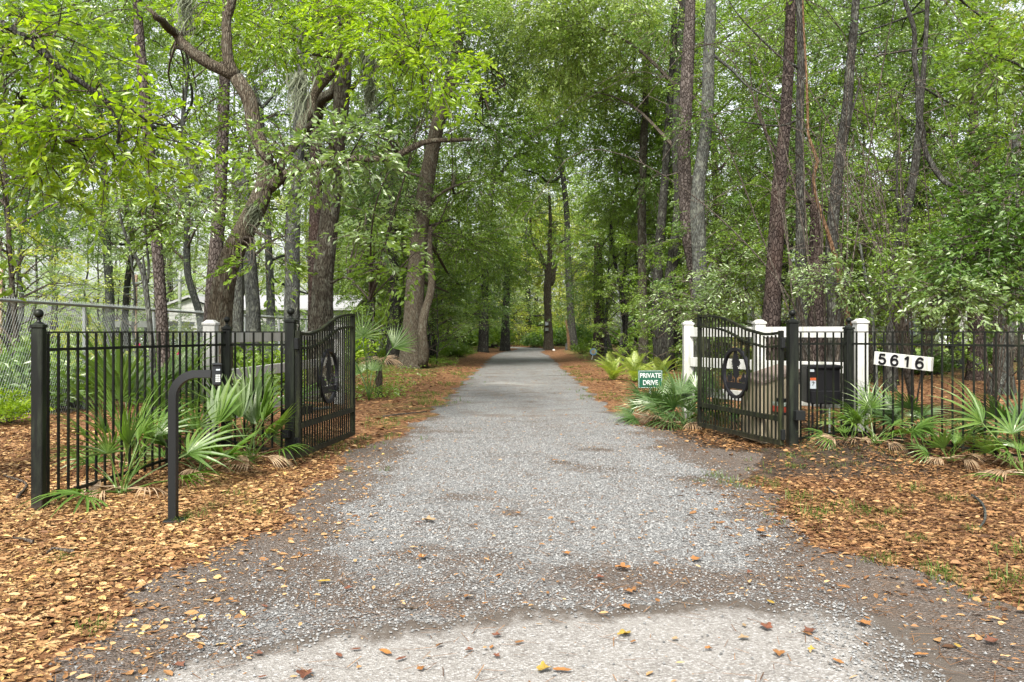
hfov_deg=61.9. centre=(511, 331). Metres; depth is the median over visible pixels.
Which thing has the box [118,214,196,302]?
forest tree
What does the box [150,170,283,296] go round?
forest tree
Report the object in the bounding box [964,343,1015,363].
shrub
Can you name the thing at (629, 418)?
palmetto
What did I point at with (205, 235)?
forest tree
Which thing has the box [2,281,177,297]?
utility wire
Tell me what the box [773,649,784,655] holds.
fallen leaf
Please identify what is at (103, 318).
forest tree
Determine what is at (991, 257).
bay tree
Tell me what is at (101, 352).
shrub
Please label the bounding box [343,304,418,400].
fan palm
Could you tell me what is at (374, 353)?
oak tree
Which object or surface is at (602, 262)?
forest tree
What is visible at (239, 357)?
shrub
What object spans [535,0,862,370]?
forest tree
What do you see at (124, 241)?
forest tree
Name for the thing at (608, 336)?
forest tree
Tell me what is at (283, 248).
forest tree
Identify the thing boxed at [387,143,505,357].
forest tree
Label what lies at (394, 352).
oak tree
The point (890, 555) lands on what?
grass tuft
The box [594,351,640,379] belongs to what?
fern
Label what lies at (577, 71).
live oak
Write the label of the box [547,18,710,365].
oak tree
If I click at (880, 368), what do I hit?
shrub
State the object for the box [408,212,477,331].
forest tree
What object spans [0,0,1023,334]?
sky
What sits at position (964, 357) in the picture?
shrub
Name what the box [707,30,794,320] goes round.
forest tree
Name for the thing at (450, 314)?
forest tree
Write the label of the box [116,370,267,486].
palmetto
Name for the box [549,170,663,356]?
forest tree
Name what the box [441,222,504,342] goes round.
forest tree
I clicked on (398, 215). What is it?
forest tree
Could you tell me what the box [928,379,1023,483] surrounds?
palmetto
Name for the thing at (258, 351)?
shrub
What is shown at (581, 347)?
shrub
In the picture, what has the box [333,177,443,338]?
forest tree
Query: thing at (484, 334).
live oak
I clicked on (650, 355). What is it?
shrub
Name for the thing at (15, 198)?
forest tree
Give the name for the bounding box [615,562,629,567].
fallen leaf
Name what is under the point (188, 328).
shrub
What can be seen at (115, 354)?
shrub
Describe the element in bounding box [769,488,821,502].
grass tuft
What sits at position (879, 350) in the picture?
shrub
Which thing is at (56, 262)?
forest tree
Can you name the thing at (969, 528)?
grass tuft
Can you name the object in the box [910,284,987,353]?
forest tree
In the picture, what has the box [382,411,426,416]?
fallen stick
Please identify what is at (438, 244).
forest tree
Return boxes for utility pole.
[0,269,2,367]
[131,274,138,335]
[175,272,182,347]
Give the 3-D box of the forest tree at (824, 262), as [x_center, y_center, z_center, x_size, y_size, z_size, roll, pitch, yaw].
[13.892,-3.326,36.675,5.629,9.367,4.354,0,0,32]
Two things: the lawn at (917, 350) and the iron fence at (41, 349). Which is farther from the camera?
the lawn at (917, 350)
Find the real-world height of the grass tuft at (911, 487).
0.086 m
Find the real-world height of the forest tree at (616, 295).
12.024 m
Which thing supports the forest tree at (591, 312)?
on the ground at (560, 355)
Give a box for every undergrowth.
[181,346,477,400]
[570,349,1015,387]
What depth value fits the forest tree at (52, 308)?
88.91 m
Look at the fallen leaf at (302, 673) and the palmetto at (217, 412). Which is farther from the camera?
the palmetto at (217, 412)
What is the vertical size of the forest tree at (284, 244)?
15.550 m
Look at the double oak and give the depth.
32.48 m
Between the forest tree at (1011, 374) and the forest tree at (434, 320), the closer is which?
the forest tree at (1011, 374)
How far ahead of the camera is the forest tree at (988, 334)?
27.77 m
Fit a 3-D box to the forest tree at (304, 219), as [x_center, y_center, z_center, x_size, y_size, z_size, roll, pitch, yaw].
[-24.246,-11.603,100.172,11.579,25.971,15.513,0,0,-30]
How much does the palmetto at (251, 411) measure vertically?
1.119 m
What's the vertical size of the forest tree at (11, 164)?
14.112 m
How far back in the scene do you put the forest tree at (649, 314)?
38.33 m
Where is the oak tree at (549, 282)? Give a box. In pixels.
[511,195,585,349]
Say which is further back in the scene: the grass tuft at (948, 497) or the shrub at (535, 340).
the shrub at (535, 340)
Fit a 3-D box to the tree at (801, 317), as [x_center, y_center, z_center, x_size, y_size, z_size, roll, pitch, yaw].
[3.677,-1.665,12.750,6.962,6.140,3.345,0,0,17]
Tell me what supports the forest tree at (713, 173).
on the ground at (560, 355)
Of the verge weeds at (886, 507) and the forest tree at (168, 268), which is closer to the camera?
the verge weeds at (886, 507)
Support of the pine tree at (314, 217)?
on the ground at (560, 355)
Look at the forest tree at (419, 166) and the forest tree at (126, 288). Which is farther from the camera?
the forest tree at (419, 166)
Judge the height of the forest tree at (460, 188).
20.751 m
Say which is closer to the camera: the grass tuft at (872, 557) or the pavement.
the pavement
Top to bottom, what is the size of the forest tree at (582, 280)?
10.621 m
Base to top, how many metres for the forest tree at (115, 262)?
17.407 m
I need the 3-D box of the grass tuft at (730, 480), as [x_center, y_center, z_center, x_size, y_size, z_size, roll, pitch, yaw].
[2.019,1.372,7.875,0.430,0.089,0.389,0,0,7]
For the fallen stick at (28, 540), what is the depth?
5.69 m
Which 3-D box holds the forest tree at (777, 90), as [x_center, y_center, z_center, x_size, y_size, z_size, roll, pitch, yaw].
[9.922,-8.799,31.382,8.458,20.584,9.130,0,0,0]
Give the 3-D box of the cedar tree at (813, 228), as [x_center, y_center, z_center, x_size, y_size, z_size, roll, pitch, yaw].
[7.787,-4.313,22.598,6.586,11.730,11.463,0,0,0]
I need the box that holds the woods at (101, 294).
[0,230,346,341]
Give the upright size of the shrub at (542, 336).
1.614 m
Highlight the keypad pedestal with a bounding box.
[163,363,221,523]
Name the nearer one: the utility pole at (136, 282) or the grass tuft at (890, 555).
the grass tuft at (890, 555)
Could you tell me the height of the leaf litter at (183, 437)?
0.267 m
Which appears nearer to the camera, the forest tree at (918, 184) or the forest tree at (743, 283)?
the forest tree at (918, 184)
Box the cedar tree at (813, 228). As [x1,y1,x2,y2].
[663,0,935,361]
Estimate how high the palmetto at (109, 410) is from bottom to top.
1.209 m
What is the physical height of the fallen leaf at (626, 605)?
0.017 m
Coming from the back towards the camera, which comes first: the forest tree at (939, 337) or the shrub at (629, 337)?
the shrub at (629, 337)
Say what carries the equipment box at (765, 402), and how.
on the ground at (560, 355)
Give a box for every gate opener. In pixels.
[283,406,330,413]
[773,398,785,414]
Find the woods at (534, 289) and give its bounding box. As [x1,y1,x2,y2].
[301,216,687,341]
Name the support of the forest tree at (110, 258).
on the ground at (560, 355)
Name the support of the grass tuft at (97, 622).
on the ground at (560, 355)
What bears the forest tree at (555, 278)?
on the ground at (560, 355)
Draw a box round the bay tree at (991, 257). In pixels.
[872,0,1023,340]
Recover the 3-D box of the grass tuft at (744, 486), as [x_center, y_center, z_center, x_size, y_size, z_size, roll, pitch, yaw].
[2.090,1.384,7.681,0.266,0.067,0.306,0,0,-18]
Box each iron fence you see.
[29,308,297,510]
[785,310,1023,460]
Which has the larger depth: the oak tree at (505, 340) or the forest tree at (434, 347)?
the oak tree at (505, 340)
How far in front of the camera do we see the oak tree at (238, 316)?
21.88 m
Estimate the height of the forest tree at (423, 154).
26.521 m
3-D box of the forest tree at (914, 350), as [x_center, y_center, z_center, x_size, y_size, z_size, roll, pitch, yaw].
[17.471,-11.076,38.665,11.055,25.078,10.241,0,0,15]
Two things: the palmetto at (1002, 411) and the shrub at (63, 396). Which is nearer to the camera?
the palmetto at (1002, 411)
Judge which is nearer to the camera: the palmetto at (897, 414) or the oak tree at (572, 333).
the palmetto at (897, 414)
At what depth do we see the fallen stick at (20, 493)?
7.57 m
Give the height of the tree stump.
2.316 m
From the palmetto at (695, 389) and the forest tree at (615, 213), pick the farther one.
the forest tree at (615, 213)
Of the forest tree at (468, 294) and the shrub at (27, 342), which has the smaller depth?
the shrub at (27, 342)
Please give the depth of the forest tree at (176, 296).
64.82 m
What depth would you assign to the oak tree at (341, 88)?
13.99 m
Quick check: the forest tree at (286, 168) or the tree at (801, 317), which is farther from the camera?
the forest tree at (286, 168)
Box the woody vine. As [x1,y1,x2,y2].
[802,0,851,325]
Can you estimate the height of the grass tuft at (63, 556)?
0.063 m
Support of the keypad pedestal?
on the ground at (560, 355)
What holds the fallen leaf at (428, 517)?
on the gravel driveway
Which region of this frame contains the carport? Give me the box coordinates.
[115,321,194,357]
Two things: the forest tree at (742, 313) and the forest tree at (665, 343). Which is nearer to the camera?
the forest tree at (665, 343)
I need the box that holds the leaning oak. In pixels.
[131,0,471,387]
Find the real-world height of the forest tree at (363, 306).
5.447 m
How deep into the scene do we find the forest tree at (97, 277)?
93.59 m
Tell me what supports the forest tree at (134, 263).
on the ground at (560, 355)
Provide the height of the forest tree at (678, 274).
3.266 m
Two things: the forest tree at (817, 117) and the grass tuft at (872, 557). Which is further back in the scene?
the forest tree at (817, 117)
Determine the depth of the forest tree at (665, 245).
36.02 m
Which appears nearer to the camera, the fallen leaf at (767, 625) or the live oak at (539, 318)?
the fallen leaf at (767, 625)
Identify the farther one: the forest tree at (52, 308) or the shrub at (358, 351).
the forest tree at (52, 308)
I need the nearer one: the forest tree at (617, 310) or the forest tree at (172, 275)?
the forest tree at (617, 310)
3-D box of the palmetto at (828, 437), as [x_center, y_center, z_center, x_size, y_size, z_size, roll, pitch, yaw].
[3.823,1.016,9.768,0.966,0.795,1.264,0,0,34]
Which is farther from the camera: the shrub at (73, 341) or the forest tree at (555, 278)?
the forest tree at (555, 278)
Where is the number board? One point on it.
(904, 361)
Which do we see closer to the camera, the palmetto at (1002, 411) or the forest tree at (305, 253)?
the palmetto at (1002, 411)
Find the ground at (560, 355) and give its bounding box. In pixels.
[0,335,1023,681]
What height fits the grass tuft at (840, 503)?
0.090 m
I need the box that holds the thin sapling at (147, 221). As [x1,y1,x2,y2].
[54,144,245,409]
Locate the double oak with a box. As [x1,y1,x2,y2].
[322,0,568,368]
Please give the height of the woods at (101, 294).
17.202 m
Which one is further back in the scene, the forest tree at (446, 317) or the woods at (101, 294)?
the woods at (101, 294)
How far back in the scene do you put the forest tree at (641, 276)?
27.74 m
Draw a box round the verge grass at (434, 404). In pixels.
[274,365,804,472]
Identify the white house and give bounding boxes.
[167,295,366,349]
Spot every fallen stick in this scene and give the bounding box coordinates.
[3,475,27,498]
[12,537,33,543]
[46,547,74,552]
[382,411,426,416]
[394,606,417,608]
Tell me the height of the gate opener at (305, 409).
0.090 m
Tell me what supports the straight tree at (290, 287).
on the ground at (560, 355)
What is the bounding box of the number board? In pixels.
[874,351,933,370]
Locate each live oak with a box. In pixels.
[424,47,627,352]
[448,182,617,345]
[454,0,728,360]
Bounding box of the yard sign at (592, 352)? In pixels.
[590,348,596,359]
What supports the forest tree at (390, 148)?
on the ground at (560, 355)
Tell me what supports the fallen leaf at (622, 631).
on the pavement
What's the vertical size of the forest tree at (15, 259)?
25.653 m
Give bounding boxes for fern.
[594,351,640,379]
[612,346,661,380]
[632,356,681,380]
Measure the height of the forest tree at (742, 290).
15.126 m
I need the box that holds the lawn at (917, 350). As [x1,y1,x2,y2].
[743,348,992,353]
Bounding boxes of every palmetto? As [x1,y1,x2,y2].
[15,383,258,516]
[26,313,219,467]
[52,361,207,472]
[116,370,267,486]
[163,360,335,444]
[180,369,311,472]
[357,355,403,397]
[608,376,705,425]
[621,363,739,430]
[672,370,814,428]
[803,391,885,450]
[816,379,961,454]
[854,377,1011,444]
[897,414,1009,470]
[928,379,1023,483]
[945,385,1023,465]
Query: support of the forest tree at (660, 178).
on the ground at (560, 355)
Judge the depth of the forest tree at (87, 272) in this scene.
82.00 m
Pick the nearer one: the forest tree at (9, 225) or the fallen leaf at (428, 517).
the fallen leaf at (428, 517)
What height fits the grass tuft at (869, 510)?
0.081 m
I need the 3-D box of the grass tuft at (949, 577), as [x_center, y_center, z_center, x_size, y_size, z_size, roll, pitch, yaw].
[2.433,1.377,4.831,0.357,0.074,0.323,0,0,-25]
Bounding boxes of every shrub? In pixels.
[0,321,89,370]
[0,337,93,412]
[0,384,54,425]
[9,334,143,408]
[49,314,146,357]
[63,341,135,371]
[65,343,156,399]
[110,348,176,371]
[115,312,183,356]
[147,336,202,368]
[156,347,201,391]
[170,320,196,352]
[189,341,284,388]
[241,346,305,390]
[261,305,283,350]
[261,309,359,357]
[305,327,379,366]
[376,349,385,356]
[436,341,462,356]
[448,341,473,356]
[455,328,477,347]
[466,317,517,347]
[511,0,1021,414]
[519,329,543,347]
[529,329,556,345]
[532,319,565,344]
[542,327,564,345]
[554,319,609,346]
[568,338,591,353]
[579,0,1016,411]
[609,324,623,346]
[610,319,651,345]
[627,344,652,363]
[770,69,1023,408]
[868,345,898,367]
[868,355,882,371]
[897,352,938,373]
[914,346,961,374]
[944,349,966,362]
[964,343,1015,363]
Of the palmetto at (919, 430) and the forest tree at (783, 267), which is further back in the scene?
the forest tree at (783, 267)
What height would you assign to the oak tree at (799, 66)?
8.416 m
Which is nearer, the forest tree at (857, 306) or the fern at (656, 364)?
the fern at (656, 364)
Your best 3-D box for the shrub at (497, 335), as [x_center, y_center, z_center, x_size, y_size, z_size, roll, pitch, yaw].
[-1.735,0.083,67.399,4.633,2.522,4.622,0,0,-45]
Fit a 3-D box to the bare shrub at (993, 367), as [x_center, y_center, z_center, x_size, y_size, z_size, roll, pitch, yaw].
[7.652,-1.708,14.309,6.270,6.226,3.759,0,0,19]
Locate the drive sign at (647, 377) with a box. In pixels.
[638,370,662,409]
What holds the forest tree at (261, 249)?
on the ground at (560, 355)
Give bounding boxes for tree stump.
[565,320,570,349]
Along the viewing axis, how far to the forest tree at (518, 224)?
46.89 m
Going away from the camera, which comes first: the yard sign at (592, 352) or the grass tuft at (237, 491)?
the grass tuft at (237, 491)
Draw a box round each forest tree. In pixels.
[0,0,96,206]
[0,8,29,242]
[0,8,107,212]
[0,14,133,383]
[0,70,67,252]
[0,109,95,357]
[0,119,91,337]
[0,142,66,336]
[0,177,94,338]
[0,209,39,345]
[0,232,50,343]
[1,133,99,340]
[1,202,69,336]
[3,129,86,343]
[4,177,114,329]
[34,200,130,329]
[44,177,151,344]
[51,30,203,353]
[56,192,140,327]
[62,5,294,354]
[66,151,196,357]
[67,206,145,299]
[77,223,152,335]
[81,136,174,305]
[112,195,194,320]
[113,122,212,318]
[114,199,199,320]
[116,156,207,301]
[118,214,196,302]
[137,229,207,314]
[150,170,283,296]
[150,183,257,301]
[153,0,353,294]
[165,159,284,296]
[166,168,230,292]
[183,51,289,262]
[199,205,276,286]
[200,152,308,294]
[226,189,283,294]
[254,186,307,294]
[255,90,328,262]
[263,202,305,280]
[273,117,340,283]
[276,179,351,292]
[278,136,367,294]
[284,217,357,294]
[323,2,457,355]
[329,2,474,245]
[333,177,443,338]
[333,219,403,340]
[333,228,402,363]
[335,142,453,354]
[336,114,447,318]
[350,173,463,329]
[353,0,528,258]
[357,65,467,272]
[361,234,450,341]
[366,79,469,243]
[374,88,472,276]
[375,276,431,352]
[377,149,496,356]
[382,181,463,303]
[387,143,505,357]
[389,265,480,360]
[400,242,469,360]
[401,259,476,358]
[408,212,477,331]
[411,208,465,341]
[425,213,498,348]
[427,268,463,345]
[428,287,469,353]
[434,188,480,337]
[435,262,491,343]
[436,241,476,339]
[438,109,520,334]
[440,221,496,328]
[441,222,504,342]
[473,224,527,323]
[475,224,537,341]
[504,150,576,329]
[521,217,579,320]
[530,212,610,322]
[533,75,684,348]
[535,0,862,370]
[546,154,610,319]
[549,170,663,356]
[556,245,604,323]
[559,150,708,356]
[559,236,619,320]
[580,186,656,349]
[583,149,682,351]
[587,266,652,365]
[598,0,817,356]
[599,0,790,350]
[599,109,708,326]
[604,17,744,309]
[608,222,665,349]
[613,160,761,318]
[614,234,690,356]
[627,194,765,358]
[631,282,675,345]
[634,93,793,357]
[638,1,951,326]
[640,264,721,372]
[646,251,716,366]
[662,108,782,374]
[667,0,914,360]
[680,249,752,348]
[692,126,771,347]
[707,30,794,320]
[707,34,776,345]
[707,90,805,313]
[707,203,792,319]
[708,134,849,360]
[708,258,763,356]
[710,58,949,345]
[710,217,795,355]
[711,230,761,344]
[714,264,763,358]
[736,49,883,267]
[740,18,976,382]
[752,0,1023,373]
[757,257,795,325]
[763,151,879,324]
[777,3,1013,355]
[781,276,826,348]
[786,79,939,357]
[787,77,975,384]
[794,184,911,339]
[808,133,918,320]
[820,1,966,351]
[825,231,886,327]
[826,172,918,321]
[848,216,954,352]
[849,166,963,339]
[855,0,1023,368]
[866,0,1023,361]
[876,270,947,353]
[877,253,967,377]
[909,54,1021,347]
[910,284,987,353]
[914,260,992,371]
[917,18,1023,290]
[917,284,992,355]
[943,200,1023,399]
[944,203,1017,360]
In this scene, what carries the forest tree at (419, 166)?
on the ground at (560, 355)
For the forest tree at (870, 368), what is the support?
on the ground at (560, 355)
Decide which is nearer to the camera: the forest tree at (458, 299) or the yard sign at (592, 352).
the yard sign at (592, 352)
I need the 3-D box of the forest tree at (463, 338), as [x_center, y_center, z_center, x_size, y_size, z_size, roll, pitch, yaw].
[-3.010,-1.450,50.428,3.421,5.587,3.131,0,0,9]
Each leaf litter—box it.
[0,364,1023,450]
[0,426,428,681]
[60,366,1023,681]
[582,411,1023,669]
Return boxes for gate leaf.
[294,314,354,457]
[697,315,785,445]
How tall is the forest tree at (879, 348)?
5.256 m
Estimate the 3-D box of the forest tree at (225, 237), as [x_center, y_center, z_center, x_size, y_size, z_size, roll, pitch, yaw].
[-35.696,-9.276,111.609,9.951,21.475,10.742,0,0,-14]
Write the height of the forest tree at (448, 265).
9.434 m
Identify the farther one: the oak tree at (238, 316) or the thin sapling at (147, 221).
the oak tree at (238, 316)
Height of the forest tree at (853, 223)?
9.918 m
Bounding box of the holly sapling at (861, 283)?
[787,210,935,416]
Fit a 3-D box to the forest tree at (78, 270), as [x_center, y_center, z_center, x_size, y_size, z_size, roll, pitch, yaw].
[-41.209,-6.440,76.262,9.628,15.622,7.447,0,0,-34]
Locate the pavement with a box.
[111,597,975,681]
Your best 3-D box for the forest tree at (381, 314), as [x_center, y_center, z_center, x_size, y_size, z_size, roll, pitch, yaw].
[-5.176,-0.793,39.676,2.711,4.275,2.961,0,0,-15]
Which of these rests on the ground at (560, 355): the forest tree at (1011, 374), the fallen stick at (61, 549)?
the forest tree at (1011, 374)
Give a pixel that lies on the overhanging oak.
(49, 130)
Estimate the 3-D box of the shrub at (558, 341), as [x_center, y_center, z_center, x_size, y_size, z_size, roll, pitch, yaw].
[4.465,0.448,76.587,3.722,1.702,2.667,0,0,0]
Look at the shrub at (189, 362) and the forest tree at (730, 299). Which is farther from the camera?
the forest tree at (730, 299)
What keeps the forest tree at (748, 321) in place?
on the ground at (560, 355)
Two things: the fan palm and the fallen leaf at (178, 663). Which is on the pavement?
the fallen leaf at (178, 663)
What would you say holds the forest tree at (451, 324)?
on the ground at (560, 355)
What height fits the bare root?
0.039 m
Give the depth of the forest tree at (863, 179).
32.88 m
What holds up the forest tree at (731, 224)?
on the ground at (560, 355)
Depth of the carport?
34.16 m
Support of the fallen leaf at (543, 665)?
on the pavement
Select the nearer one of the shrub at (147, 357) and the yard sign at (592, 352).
the shrub at (147, 357)
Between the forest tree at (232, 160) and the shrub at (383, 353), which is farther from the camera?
the forest tree at (232, 160)
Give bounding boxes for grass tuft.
[47,550,89,562]
[56,612,118,636]
[158,512,194,524]
[183,508,221,520]
[221,486,252,497]
[249,504,278,514]
[704,469,726,477]
[708,475,744,485]
[733,481,753,488]
[756,477,789,489]
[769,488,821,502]
[794,501,836,518]
[813,494,857,510]
[848,502,893,515]
[852,552,896,566]
[857,521,884,530]
[875,549,903,560]
[897,480,924,493]
[898,556,951,574]
[904,533,931,541]
[920,565,970,583]
[927,491,959,502]
[927,564,964,576]
[949,523,981,533]
[971,560,1023,588]
[987,537,1023,555]
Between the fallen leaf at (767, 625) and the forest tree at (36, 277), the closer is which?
the fallen leaf at (767, 625)
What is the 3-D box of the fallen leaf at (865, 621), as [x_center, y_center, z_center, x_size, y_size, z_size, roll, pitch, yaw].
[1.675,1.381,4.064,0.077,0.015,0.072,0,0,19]
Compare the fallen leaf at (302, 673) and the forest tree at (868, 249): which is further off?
the forest tree at (868, 249)
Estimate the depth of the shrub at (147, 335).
39.56 m
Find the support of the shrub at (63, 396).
on the ground at (560, 355)
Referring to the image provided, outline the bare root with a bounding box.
[970,494,986,527]
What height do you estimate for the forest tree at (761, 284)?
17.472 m
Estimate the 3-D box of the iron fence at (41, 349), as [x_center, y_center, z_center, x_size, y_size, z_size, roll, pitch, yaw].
[-3.040,0.595,7.965,0.911,1.702,2.894,0,0,12]
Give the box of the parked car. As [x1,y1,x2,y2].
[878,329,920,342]
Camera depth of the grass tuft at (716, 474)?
8.24 m
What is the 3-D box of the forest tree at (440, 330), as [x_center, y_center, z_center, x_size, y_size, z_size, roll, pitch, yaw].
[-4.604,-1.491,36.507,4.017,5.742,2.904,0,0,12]
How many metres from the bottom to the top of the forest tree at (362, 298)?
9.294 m
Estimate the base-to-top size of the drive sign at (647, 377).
0.692 m
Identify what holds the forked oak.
on the ground at (560, 355)
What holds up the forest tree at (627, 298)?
on the ground at (560, 355)
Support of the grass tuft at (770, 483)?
on the ground at (560, 355)
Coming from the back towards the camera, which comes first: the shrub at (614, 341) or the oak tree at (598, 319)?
the shrub at (614, 341)
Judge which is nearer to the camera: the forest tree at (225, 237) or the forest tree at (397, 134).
the forest tree at (397, 134)
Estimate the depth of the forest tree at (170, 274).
85.37 m
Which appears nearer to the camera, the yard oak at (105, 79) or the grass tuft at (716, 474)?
the grass tuft at (716, 474)
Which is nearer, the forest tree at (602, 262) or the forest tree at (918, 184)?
the forest tree at (918, 184)
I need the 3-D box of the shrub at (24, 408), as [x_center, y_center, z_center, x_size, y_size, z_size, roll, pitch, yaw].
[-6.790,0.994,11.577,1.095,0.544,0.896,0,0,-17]
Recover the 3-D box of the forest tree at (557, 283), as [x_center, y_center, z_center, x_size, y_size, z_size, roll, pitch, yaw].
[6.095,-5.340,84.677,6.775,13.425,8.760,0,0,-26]
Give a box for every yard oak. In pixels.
[0,0,219,355]
[97,0,508,350]
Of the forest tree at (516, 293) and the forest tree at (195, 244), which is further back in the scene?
the forest tree at (195, 244)
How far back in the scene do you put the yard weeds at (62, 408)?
15.74 m
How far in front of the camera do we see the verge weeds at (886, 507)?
6.88 m
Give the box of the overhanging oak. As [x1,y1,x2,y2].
[0,0,249,301]
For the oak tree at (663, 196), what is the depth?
29.92 m
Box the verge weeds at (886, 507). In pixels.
[749,442,1023,611]
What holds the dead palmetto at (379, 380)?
on the ground at (560, 355)
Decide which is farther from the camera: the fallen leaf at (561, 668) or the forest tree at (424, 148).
the forest tree at (424, 148)
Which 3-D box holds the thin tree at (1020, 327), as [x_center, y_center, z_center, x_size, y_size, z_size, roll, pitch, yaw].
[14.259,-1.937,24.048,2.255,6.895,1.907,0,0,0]
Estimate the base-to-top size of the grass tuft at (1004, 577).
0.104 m
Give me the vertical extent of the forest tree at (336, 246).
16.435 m
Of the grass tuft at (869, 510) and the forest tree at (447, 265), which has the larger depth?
the forest tree at (447, 265)
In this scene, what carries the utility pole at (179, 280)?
on the ground at (560, 355)
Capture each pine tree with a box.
[47,0,205,391]
[139,0,257,389]
[266,0,370,330]
[706,0,815,360]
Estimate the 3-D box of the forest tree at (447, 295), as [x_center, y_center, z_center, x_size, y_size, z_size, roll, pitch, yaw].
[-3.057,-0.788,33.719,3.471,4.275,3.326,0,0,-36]
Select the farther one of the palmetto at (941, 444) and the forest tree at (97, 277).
the forest tree at (97, 277)
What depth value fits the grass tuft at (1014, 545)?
5.45 m
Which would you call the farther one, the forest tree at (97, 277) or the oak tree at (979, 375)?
the forest tree at (97, 277)
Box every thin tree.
[572,184,635,355]
[984,146,1023,379]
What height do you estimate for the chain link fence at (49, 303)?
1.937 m
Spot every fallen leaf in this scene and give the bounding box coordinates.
[172,661,184,665]
[296,668,312,678]
[379,648,391,653]
[422,515,434,519]
[536,661,551,669]
[553,667,570,670]
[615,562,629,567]
[617,629,631,634]
[620,603,629,608]
[760,622,772,629]
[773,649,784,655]
[803,625,815,631]
[857,619,871,625]
[984,635,997,641]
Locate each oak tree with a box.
[198,137,285,385]
[204,0,502,401]
[209,166,307,360]
[339,179,413,361]
[350,144,438,364]
[460,243,531,350]
[491,94,613,349]
[511,195,585,349]
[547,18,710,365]
[558,242,634,355]
[612,7,718,367]
[629,0,794,385]
[726,0,882,383]
[788,0,912,396]
[844,0,1023,380]
[937,92,1023,394]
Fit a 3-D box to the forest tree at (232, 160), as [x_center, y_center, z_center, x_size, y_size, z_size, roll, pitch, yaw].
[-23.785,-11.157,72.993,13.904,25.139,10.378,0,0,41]
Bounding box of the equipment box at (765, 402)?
[743,364,799,442]
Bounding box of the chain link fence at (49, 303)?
[0,296,383,421]
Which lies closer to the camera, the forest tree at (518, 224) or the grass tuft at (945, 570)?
the grass tuft at (945, 570)
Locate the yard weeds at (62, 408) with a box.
[0,357,197,411]
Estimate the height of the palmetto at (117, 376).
1.775 m
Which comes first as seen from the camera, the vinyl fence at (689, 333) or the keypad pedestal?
the keypad pedestal
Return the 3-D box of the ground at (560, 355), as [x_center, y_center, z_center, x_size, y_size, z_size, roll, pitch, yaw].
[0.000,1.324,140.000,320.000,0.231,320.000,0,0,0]
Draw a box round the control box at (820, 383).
[802,364,842,434]
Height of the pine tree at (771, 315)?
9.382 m
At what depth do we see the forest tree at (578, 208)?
118.44 m
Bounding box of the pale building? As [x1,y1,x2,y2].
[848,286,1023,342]
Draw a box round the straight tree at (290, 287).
[205,0,364,388]
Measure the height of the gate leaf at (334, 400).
1.569 m
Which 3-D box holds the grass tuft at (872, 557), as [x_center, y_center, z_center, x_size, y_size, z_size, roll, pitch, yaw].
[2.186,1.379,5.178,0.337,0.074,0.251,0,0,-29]
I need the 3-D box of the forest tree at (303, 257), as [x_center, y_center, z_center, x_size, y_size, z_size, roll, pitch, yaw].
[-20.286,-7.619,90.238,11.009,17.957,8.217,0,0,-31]
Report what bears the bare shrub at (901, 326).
on the ground at (560, 355)
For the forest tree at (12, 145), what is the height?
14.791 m
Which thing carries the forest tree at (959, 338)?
on the ground at (560, 355)
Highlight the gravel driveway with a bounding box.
[47,346,1023,681]
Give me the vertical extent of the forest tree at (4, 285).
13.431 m
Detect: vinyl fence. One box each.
[201,320,343,441]
[681,318,869,431]
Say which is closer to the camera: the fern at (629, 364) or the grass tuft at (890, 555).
the grass tuft at (890, 555)
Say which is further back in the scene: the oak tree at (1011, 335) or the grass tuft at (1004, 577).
the oak tree at (1011, 335)
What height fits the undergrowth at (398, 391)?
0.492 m
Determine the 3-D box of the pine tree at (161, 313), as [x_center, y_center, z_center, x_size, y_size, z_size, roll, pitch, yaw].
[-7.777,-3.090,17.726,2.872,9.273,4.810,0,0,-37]
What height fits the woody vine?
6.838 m
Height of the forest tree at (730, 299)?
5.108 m
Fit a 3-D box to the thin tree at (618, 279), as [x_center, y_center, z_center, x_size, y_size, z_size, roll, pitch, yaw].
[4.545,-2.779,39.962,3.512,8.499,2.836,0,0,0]
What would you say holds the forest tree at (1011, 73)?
on the ground at (560, 355)
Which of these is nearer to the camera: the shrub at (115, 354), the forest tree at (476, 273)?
the shrub at (115, 354)
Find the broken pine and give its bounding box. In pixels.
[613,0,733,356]
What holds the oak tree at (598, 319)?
on the ground at (560, 355)
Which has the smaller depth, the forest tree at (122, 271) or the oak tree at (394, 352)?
the oak tree at (394, 352)
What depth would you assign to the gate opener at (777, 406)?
10.14 m
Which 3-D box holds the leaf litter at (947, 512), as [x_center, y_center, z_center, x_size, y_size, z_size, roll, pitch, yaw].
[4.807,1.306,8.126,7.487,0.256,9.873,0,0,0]
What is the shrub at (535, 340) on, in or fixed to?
on the ground at (560, 355)
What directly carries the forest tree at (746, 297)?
on the ground at (560, 355)
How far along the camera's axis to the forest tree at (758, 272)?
30.46 m
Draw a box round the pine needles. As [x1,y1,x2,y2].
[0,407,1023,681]
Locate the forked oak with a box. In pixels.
[651,0,1023,391]
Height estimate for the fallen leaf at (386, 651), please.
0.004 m

